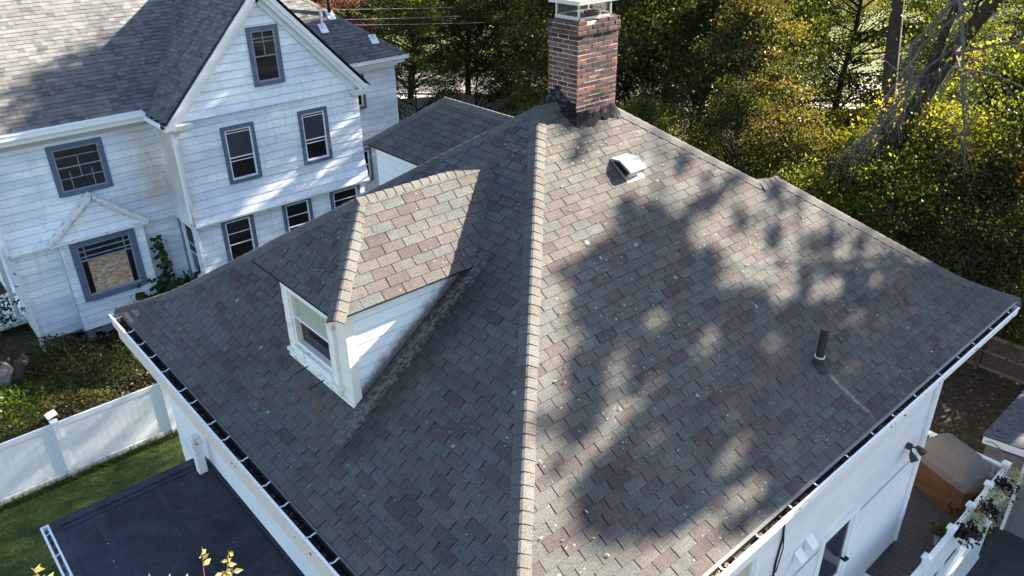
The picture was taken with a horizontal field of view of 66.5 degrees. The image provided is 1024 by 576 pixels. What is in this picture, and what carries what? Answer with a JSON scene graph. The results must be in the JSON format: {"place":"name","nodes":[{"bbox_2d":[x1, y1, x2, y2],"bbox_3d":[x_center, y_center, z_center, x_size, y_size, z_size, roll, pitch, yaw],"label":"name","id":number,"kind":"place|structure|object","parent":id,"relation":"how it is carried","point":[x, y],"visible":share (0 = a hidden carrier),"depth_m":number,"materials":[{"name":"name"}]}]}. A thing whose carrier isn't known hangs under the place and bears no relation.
{"place":"outdoors","nodes":[
{"label":"outdoors","id":0,"kind":"place"},
{"bbox_2d":[0,429,185,575],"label":"lawn","id":1,"kind":"structure","parent":0,"point":[108,490],"depth_m":18.06,"materials":[{"name":"green plant"}]},
{"bbox_2d":[331,7,450,9],"bbox_3d":[-8.185,-13.376,37.302,10.582,0.405,0.015,-6,28,-10],"label":"utility wire","id":2,"kind":"object","parent":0,"point":[401,8],"visible":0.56,"depth_m":37.87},
{"bbox_2d":[345,16,453,19],"bbox_3d":[-7.581,-12.839,37.175,10.390,0.252,0.015,-6,28,-10],"label":"utility wire","id":3,"kind":"object","parent":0,"point":[395,18],"visible":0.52,"depth_m":37.52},
{"bbox_2d":[382,22,485,24],"bbox_3d":[-6.324,-12.260,36.227,10.293,0.326,0.015,-6,28,-9],"label":"utility wire","id":4,"kind":"object","parent":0,"point":[438,23],"visible":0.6,"depth_m":36.59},
{"bbox_2d":[0,0,1023,552],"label":"ground","id":5,"kind":"structure","parent":0,"point":[970,426],"depth_m":21.51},
{"bbox_2d":[0,361,17,391],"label":"boulder","id":6,"kind":"object","parent":5,"relation":"on","point":[6,370],"visible":0.5,"depth_m":22.02,"materials":[{"name":"stone"}]},
{"bbox_2d":[0,273,25,365],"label":"dark shrub","id":7,"kind":"object","parent":5,"relation":"on","point":[7,319],"visible":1,"depth_m":22.62,"materials":[{"name":"green plant"}]},
{"bbox_2d":[9,350,24,385],"bbox_3d":[-14.245,2.286,22.492,0.349,0.523,1.378,-16,31,-26],"label":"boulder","id":8,"kind":"object","parent":5,"relation":"on","point":[18,373],"visible":0.94,"depth_m":22.36,"materials":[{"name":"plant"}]},
{"bbox_2d":[7,354,30,373],"bbox_3d":[-14.519,2.303,22.970,0.656,0.664,0.698,-23,35,-35],"label":"boulder","id":9,"kind":"object","parent":5,"relation":"on","point":[25,361],"visible":0.31,"depth_m":22.88,"materials":[{"name":"stone"}]},
{"bbox_2d":[24,331,87,374],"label":"bare stalk","id":10,"kind":"object","parent":5,"relation":"on","point":[65,350],"visible":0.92,"depth_m":22.60,"materials":[{"name":"brown plant"}]},
{"bbox_2d":[0,329,157,442],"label":"weeds","id":11,"kind":"object","parent":5,"relation":"on","point":[14,391],"visible":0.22,"depth_m":22.19,"materials":[{"name":"green plant"}]},
{"bbox_2d":[0,383,176,504],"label":"vinyl fence","id":12,"kind":"object","parent":5,"relation":"on","point":[67,447],"visible":0.3,"depth_m":18.70,"materials":[{"name":"white plastic"}]},
{"bbox_2d":[44,409,57,420],"bbox_3d":[-12.037,3.314,20.371,0.236,0.142,0.270,21,35,35],"label":"post cap","id":13,"kind":"object","parent":12,"relation":"on","point":[50,415],"visible":1,"depth_m":20.34,"materials":[{"name":"white plastic"}]},
{"bbox_2d":[31,547,243,575],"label":"young tree","id":14,"kind":"object","parent":5,"relation":"on","point":[38,568],"visible":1,"depth_m":4.91,"materials":[{"name":"yellow plant"}]},
{"bbox_2d":[0,0,408,351],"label":"clapboard house","id":15,"kind":"structure","parent":5,"relation":"on","point":[207,136],"depth_m":23.75,"materials":[{"name":"white paint"}]},
{"bbox_2d":[44,137,113,197],"bbox_3d":[-12.597,-3.520,22.765,1.500,1.520,0.120,-23,35,-35],"label":"window","id":16,"kind":"structure","parent":15,"relation":"in","point":[77,167],"depth_m":22.78,"materials":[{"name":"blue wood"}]},
{"bbox_2d":[68,228,147,302],"bbox_3d":[-12.373,-0.728,23.993,1.860,1.970,0.192,-23,35,-35],"label":"window","id":17,"kind":"structure","parent":15,"relation":"in","point":[111,264],"depth_m":24.02,"materials":[{"name":"blue wood"}]},
{"bbox_2d":[130,234,200,300],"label":"climbing vine","id":18,"kind":"object","parent":15,"relation":"attached to","point":[166,263],"visible":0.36,"depth_m":25.10,"materials":[{"name":"green plant"}]},
{"bbox_2d":[180,220,203,276],"bbox_3d":[-10.317,-1.259,25.223,0.120,1.900,1.000,-23,35,-35],"label":"window","id":19,"kind":"structure","parent":15,"relation":"in","point":[189,234],"depth_m":25.26,"materials":[{"name":"white plastic"}]},
{"bbox_2d":[220,214,258,261],"bbox_3d":[-8.831,-1.515,25.449,1.080,1.780,0.120,-23,35,-35],"label":"window","id":20,"kind":"structure","parent":15,"relation":"in","point":[239,234],"depth_m":25.38,"materials":[{"name":"blue glass"}]},
{"bbox_2d":[219,121,262,184],"bbox_3d":[-8.407,-4.194,24.256,1.080,1.800,0.120,-23,35,-35],"label":"window","id":21,"kind":"structure","parent":15,"relation":"in","point":[239,142],"depth_m":24.27,"materials":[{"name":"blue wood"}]},
{"bbox_2d":[245,24,285,86],"bbox_3d":[-7.477,-7.058,23.696,1.010,1.740,0.120,-23,35,-35],"label":"window","id":22,"kind":"structure","parent":15,"relation":"in","point":[263,42],"depth_m":23.71,"materials":[{"name":"blue wood"}]},
{"bbox_2d":[281,198,313,232],"bbox_3d":[-7.258,-2.189,26.665,1.080,1.790,0.120,-23,35,-35],"label":"window","id":23,"kind":"structure","parent":15,"relation":"in","point":[295,214],"depth_m":26.51,"materials":[{"name":"blue glass"}]},
{"bbox_2d":[297,106,332,164],"bbox_3d":[-6.485,-5.026,25.738,1.050,1.790,0.120,-23,35,-35],"label":"window","id":24,"kind":"structure","parent":15,"relation":"in","point":[313,123],"depth_m":25.75,"materials":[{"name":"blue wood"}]},
{"bbox_2d":[329,184,360,209],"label":"window","id":25,"kind":"structure","parent":15,"relation":"in","point":[337,198],"depth_m":27.49,"materials":[{"name":"blue glass"}]},
{"bbox_2d":[358,74,366,109],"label":"window","id":26,"kind":"structure","parent":15,"relation":"in","point":[362,98],"depth_m":29.83,"materials":[{"name":"blue wood"}]},
{"bbox_2d":[364,146,373,182],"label":"window","id":27,"kind":"structure","parent":15,"relation":"in","point":[367,150],"depth_m":30.97,"materials":[{"name":"blue wood"}]},
{"bbox_2d":[332,0,366,17],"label":"leafy tree","id":28,"kind":"object","parent":5,"relation":"on","point":[352,9],"depth_m":46.81,"materials":[{"name":"green plant"}]},
{"bbox_2d":[312,0,397,99],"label":"plum tree","id":29,"kind":"object","parent":5,"relation":"on","point":[340,4],"visible":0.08,"depth_m":39.46,"materials":[{"name":"red plant"}]},
{"bbox_2d":[310,0,421,89],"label":"leafy tree","id":30,"kind":"object","parent":5,"relation":"on","point":[363,9],"visible":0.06,"depth_m":43.74,"materials":[{"name":"green plant"}]},
{"bbox_2d":[357,0,470,97],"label":"leafy tree","id":31,"kind":"object","parent":5,"relation":"on","point":[448,3],"visible":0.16,"depth_m":45.03,"materials":[{"name":"green plant"}]},
{"bbox_2d":[367,0,475,121],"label":"leafy tree","id":32,"kind":"object","parent":5,"relation":"on","point":[433,18],"visible":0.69,"depth_m":39.45,"materials":[{"name":"green plant"}]},
{"bbox_2d":[399,0,535,94],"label":"leafy tree","id":33,"kind":"object","parent":5,"relation":"on","point":[467,72],"visible":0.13,"depth_m":44.81,"materials":[{"name":"green plant"}]},
{"bbox_2d":[397,93,542,120],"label":"vinyl fence","id":34,"kind":"object","parent":5,"relation":"on","point":[472,101],"visible":0.11,"depth_m":45.55,"materials":[{"name":"white plastic"}]},
{"bbox_2d":[421,0,530,114],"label":"leafy tree","id":35,"kind":"object","parent":5,"relation":"on","point":[475,13],"visible":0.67,"depth_m":40.66,"materials":[{"name":"green plant"}]},
{"bbox_2d":[433,0,545,86],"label":"leafy tree","id":36,"kind":"object","parent":5,"relation":"on","point":[480,44],"visible":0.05,"depth_m":46.40,"materials":[{"name":"green plant"}]},
{"bbox_2d":[453,0,570,109],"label":"leafy tree","id":37,"kind":"object","parent":5,"relation":"on","point":[490,76],"visible":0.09,"depth_m":43.66,"materials":[{"name":"green plant"}]},
{"bbox_2d":[489,1,552,69],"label":"leafy tree","id":38,"kind":"object","parent":5,"relation":"on","point":[526,46],"visible":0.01,"depth_m":44.43,"materials":[{"name":"green plant"}]},
{"bbox_2d":[40,0,1020,575],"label":"hip roof house","id":39,"kind":"structure","parent":5,"relation":"on","point":[420,278],"depth_m":10.23,"materials":[{"name":"grey"}]},
{"bbox_2d":[729,544,763,575],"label":"window","id":40,"kind":"structure","parent":39,"relation":"in","point":[751,566],"depth_m":10.05,"materials":[{"name":"white glass"}]},
{"bbox_2d":[813,502,861,575],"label":"storm door","id":41,"kind":"structure","parent":39,"relation":"in","point":[834,547],"depth_m":12.32,"materials":[{"name":"white glass"}]},
{"bbox_2d":[39,131,1022,575],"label":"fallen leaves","id":42,"kind":"object","parent":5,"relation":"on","point":[727,415],"visible":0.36,"depth_m":11.20,"materials":[{"name":"brown plant"}]},
{"bbox_2d":[501,56,626,116],"bbox_3d":[2.238,-6.990,34.880,6.556,6.712,6.713,24,37,39],"label":"shrub","id":43,"kind":"object","parent":5,"relation":"on","point":[542,94],"visible":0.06,"depth_m":33.65,"materials":[{"name":"green plant"}]},
{"bbox_2d":[480,0,682,115],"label":"leafy tree","id":44,"kind":"object","parent":5,"relation":"on","point":[542,17],"visible":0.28,"depth_m":36.26,"materials":[{"name":"green plant"}]},
{"bbox_2d":[495,0,676,89],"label":"leafy tree","id":45,"kind":"object","parent":5,"relation":"on","point":[508,10],"visible":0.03,"depth_m":40.54,"materials":[{"name":"green plant"}]},
{"bbox_2d":[491,0,748,109],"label":"leafy tree","id":46,"kind":"object","parent":5,"relation":"on","point":[627,45],"visible":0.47,"depth_m":30.98,"materials":[{"name":"green plant"}]},
{"bbox_2d":[560,9,680,105],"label":"leafy tree","id":47,"kind":"object","parent":5,"relation":"on","point":[631,71],"depth_m":44.52,"materials":[{"name":"green plant"}]},
{"bbox_2d":[616,82,692,139],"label":"shrub","id":48,"kind":"object","parent":5,"relation":"on","point":[642,110],"visible":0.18,"depth_m":26.03,"materials":[{"name":"green plant"}]},
{"bbox_2d":[616,0,735,127],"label":"leafy tree","id":49,"kind":"object","parent":5,"relation":"on","point":[665,111],"visible":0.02,"depth_m":41.50,"materials":[{"name":"green plant"}]},
{"bbox_2d":[655,6,723,109],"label":"leafy tree","id":50,"kind":"object","parent":5,"relation":"on","point":[688,68],"visible":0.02,"depth_m":43.40,"materials":[{"name":"green plant"}]},
{"bbox_2d":[623,0,757,143],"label":"leafy tree","id":51,"kind":"object","parent":5,"relation":"on","point":[671,22],"visible":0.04,"depth_m":36.95,"materials":[{"name":"green plant"}]},
{"bbox_2d":[581,0,823,141],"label":"leafy tree","id":52,"kind":"object","parent":5,"relation":"on","point":[652,23],"visible":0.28,"depth_m":32.05,"materials":[{"name":"green plant"}]},
{"bbox_2d":[399,96,1023,340],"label":"undergrowth","id":53,"kind":"object","parent":5,"relation":"on","point":[795,154],"visible":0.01,"depth_m":43.62,"materials":[{"name":"green plant"}]},
{"bbox_2d":[646,0,804,169],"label":"leafy tree","id":54,"kind":"object","parent":5,"relation":"on","point":[710,2],"visible":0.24,"depth_m":30.52,"materials":[{"name":"green plant"}]},
{"bbox_2d":[678,68,810,179],"bbox_3d":[7.478,-4.023,27.114,4.675,7.083,5.143,-18,32,-29],"label":"shrub","id":55,"kind":"object","parent":5,"relation":"on","point":[731,118],"visible":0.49,"depth_m":25.96,"materials":[{"name":"green plant"}]},
{"bbox_2d":[659,0,842,178],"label":"leafy tree","id":56,"kind":"object","parent":5,"relation":"on","point":[754,18],"visible":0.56,"depth_m":26.70,"materials":[{"name":"green plant"}]},
{"bbox_2d":[687,0,854,162],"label":"leafy tree","id":57,"kind":"object","parent":5,"relation":"on","point":[803,6],"visible":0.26,"depth_m":31.11,"materials":[{"name":"green plant"}]},
{"bbox_2d":[738,99,865,197],"bbox_3d":[11.743,-4.756,31.405,5.434,5.434,5.307,2,28,6],"label":"shrub","id":58,"kind":"object","parent":5,"relation":"on","point":[829,119],"visible":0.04,"depth_m":30.52,"materials":[{"name":"green plant"}]},
{"bbox_2d":[731,108,879,223],"bbox_3d":[9.973,-3.116,27.578,6.244,6.393,6.393,-19,33,-30],"label":"shrub","id":59,"kind":"object","parent":5,"relation":"on","point":[801,147],"visible":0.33,"depth_m":26.09,"materials":[{"name":"green plant"}]},
{"bbox_2d":[734,0,886,110],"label":"leafy tree","id":60,"kind":"object","parent":5,"relation":"on","point":[836,65],"visible":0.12,"depth_m":38.76,"materials":[{"name":"green plant"}]},
{"bbox_2d":[751,148,899,238],"bbox_3d":[9.360,-1.582,25.308,6.528,6.444,6.310,-16,32,-27],"label":"shrub","id":61,"kind":"object","parent":5,"relation":"on","point":[801,181],"visible":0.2,"depth_m":24.36,"materials":[{"name":"green plant"}]},
{"bbox_2d":[798,100,878,182],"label":"shrub","id":62,"kind":"object","parent":5,"relation":"on","point":[859,113],"visible":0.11,"depth_m":31.58,"materials":[{"name":"green plant"}]},
{"bbox_2d":[789,0,891,69],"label":"leafy tree","id":63,"kind":"object","parent":5,"relation":"on","point":[865,2],"visible":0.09,"depth_m":50.49,"materials":[{"name":"green plant"}]},
{"bbox_2d":[797,119,917,217],"bbox_3d":[12.432,-3.655,29.302,5.307,5.434,5.434,2,28,5],"label":"shrub","id":64,"kind":"object","parent":5,"relation":"on","point":[853,134],"visible":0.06,"depth_m":28.27,"materials":[{"name":"green plant"}]},
{"bbox_2d":[755,0,973,129],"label":"leafy tree","id":65,"kind":"object","parent":5,"relation":"on","point":[855,35],"visible":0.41,"depth_m":34.32,"materials":[{"name":"green plant"}]},
{"bbox_2d":[811,141,995,284],"bbox_3d":[11.789,-1.340,24.424,5.931,6.073,6.073,20,34,34],"label":"shrub","id":66,"kind":"object","parent":5,"relation":"on","point":[894,221],"visible":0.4,"depth_m":23.21,"materials":[{"name":"green plant"}]},
{"bbox_2d":[815,0,1023,220],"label":"leafy tree","id":67,"kind":"object","parent":5,"relation":"on","point":[935,71],"visible":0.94,"depth_m":23.35,"materials":[{"name":"grey plant"}]},
{"bbox_2d":[820,74,1023,278],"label":"shrub","id":68,"kind":"object","parent":5,"relation":"on","point":[928,122],"visible":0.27,"depth_m":24.59,"materials":[{"name":"green plant"}]},
{"bbox_2d":[858,0,1017,82],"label":"leafy tree","id":69,"kind":"object","parent":5,"relation":"on","point":[884,48],"visible":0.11,"depth_m":43.09,"materials":[{"name":"green plant"}]},
{"bbox_2d":[863,0,1023,117],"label":"leafy tree","id":70,"kind":"object","parent":5,"relation":"on","point":[1014,17],"visible":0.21,"depth_m":35.23,"materials":[{"name":"green plant"}]},
{"bbox_2d":[891,110,1001,238],"bbox_3d":[16.021,-3.574,28.780,5.754,5.754,5.619,-5,28,-8],"label":"shrub","id":71,"kind":"object","parent":5,"relation":"on","point":[931,144],"visible":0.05,"depth_m":27.91,"materials":[{"name":"green plant"}]},
{"bbox_2d":[871,130,1023,320],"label":"shrub","id":72,"kind":"object","parent":5,"relation":"on","point":[1010,164],"visible":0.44,"depth_m":23.07,"materials":[{"name":"green plant"}]},
{"bbox_2d":[898,186,1023,373],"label":"shrub","id":73,"kind":"object","parent":5,"relation":"on","point":[970,235],"visible":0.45,"depth_m":21.58,"materials":[{"name":"green plant"}]},
{"bbox_2d":[900,6,1023,135],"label":"leafy tree","id":74,"kind":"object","parent":5,"relation":"on","point":[992,17],"depth_m":41.15,"materials":[{"name":"green plant"}]},
{"bbox_2d":[914,33,1023,216],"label":"shrub","id":75,"kind":"object","parent":5,"relation":"on","point":[1013,65],"visible":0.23,"depth_m":28.93,"materials":[{"name":"green plant"}]},
{"bbox_2d":[926,75,1023,297],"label":"shrub","id":76,"kind":"object","parent":5,"relation":"on","point":[1019,127],"visible":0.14,"depth_m":25.08,"materials":[{"name":"green plant"}]},
{"bbox_2d":[965,335,1023,384],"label":"wooden fence","id":77,"kind":"object","parent":5,"relation":"on","point":[1011,369],"visible":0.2,"depth_m":21.81,"materials":[{"name":"brown wood"}]},
{"bbox_2d":[967,157,1023,375],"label":"shrub","id":78,"kind":"object","parent":5,"relation":"on","point":[1022,293],"visible":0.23,"depth_m":21.99,"materials":[{"name":"green plant"}]},
{"bbox_2d":[981,8,1023,114],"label":"leafy tree","id":79,"kind":"object","parent":5,"relation":"on","point":[1007,46],"visible":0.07,"depth_m":37.20,"materials":[{"name":"green plant"}]},
{"bbox_2d":[338,5,921,72],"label":"verge","id":80,"kind":"structure","parent":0,"point":[869,68],"depth_m":64.11,"materials":[{"name":"green plant"}]},
{"bbox_2d":[396,69,898,100],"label":"street","id":81,"kind":"structure","parent":0,"point":[462,88],"depth_m":53.18,"materials":[{"name":"grey asphalt"}]},
{"bbox_2d":[397,67,878,102],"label":"kerb","id":82,"kind":"structure","parent":81,"relation":"on","point":[422,93],"depth_m":51.38,"materials":[{"name":"concrete"}]},
{"bbox_2d":[397,94,904,108],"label":"sidewalk","id":83,"kind":"structure","parent":0,"point":[419,96],"depth_m":48.14,"materials":[{"name":"concrete"}]},
{"bbox_2d":[966,527,1023,575],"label":"driveway","id":84,"kind":"structure","parent":0,"point":[1001,553],"depth_m":16.24,"materials":[{"name":"grey asphalt"}]},
{"bbox_2d":[863,430,1011,575],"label":"deck","id":85,"kind":"structure","parent":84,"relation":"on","point":[946,555],"depth_m":14.60,"materials":[{"name":"white wood"}]},
{"bbox_2d":[929,519,950,545],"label":"potted plant","id":86,"kind":"object","parent":85,"relation":"on","point":[939,533],"visible":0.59,"depth_m":14.48,"materials":[{"name":"green plant"}]},
{"bbox_2d":[913,433,990,517],"bbox_3d":[8.687,3.630,15.520,0.755,1.241,1.424,-12,30,-20],"label":"covered grill","id":87,"kind":"object","parent":85,"relation":"on","point":[952,475],"visible":0.73,"depth_m":15.19,"materials":[{"name":"beige fabric"}]},
{"bbox_2d":[953,501,995,552],"bbox_3d":[8.064,4.185,13.643,1.227,0.699,0.609,-23,35,-35],"label":"flower box","id":88,"kind":"object","parent":85,"relation":"attached to","point":[968,531],"visible":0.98,"depth_m":13.65,"materials":[{"name":"green plant"}]},
{"bbox_2d":[965,481,1015,525],"bbox_3d":[8.771,3.917,14.257,1.133,0.753,0.752,-23,35,-35],"label":"flower box","id":89,"kind":"object","parent":85,"relation":"attached to","point":[992,503],"visible":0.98,"depth_m":14.14,"materials":[{"name":"green plant"}]},
{"bbox_2d":[989,459,1023,502],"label":"flower box","id":90,"kind":"object","parent":85,"relation":"attached to","point":[1007,482],"visible":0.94,"depth_m":14.61,"materials":[{"name":"green plant"}]},
{"bbox_2d":[982,390,1023,538],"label":"garage","id":91,"kind":"structure","parent":0,"point":[1003,437],"depth_m":16.55,"materials":[{"name":"wood"}]},
{"bbox_2d":[1004,477,1023,538],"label":"garage door","id":92,"kind":"structure","parent":91,"relation":"in","point":[1014,524],"depth_m":16.60,"materials":[{"name":"white"}]}
]}

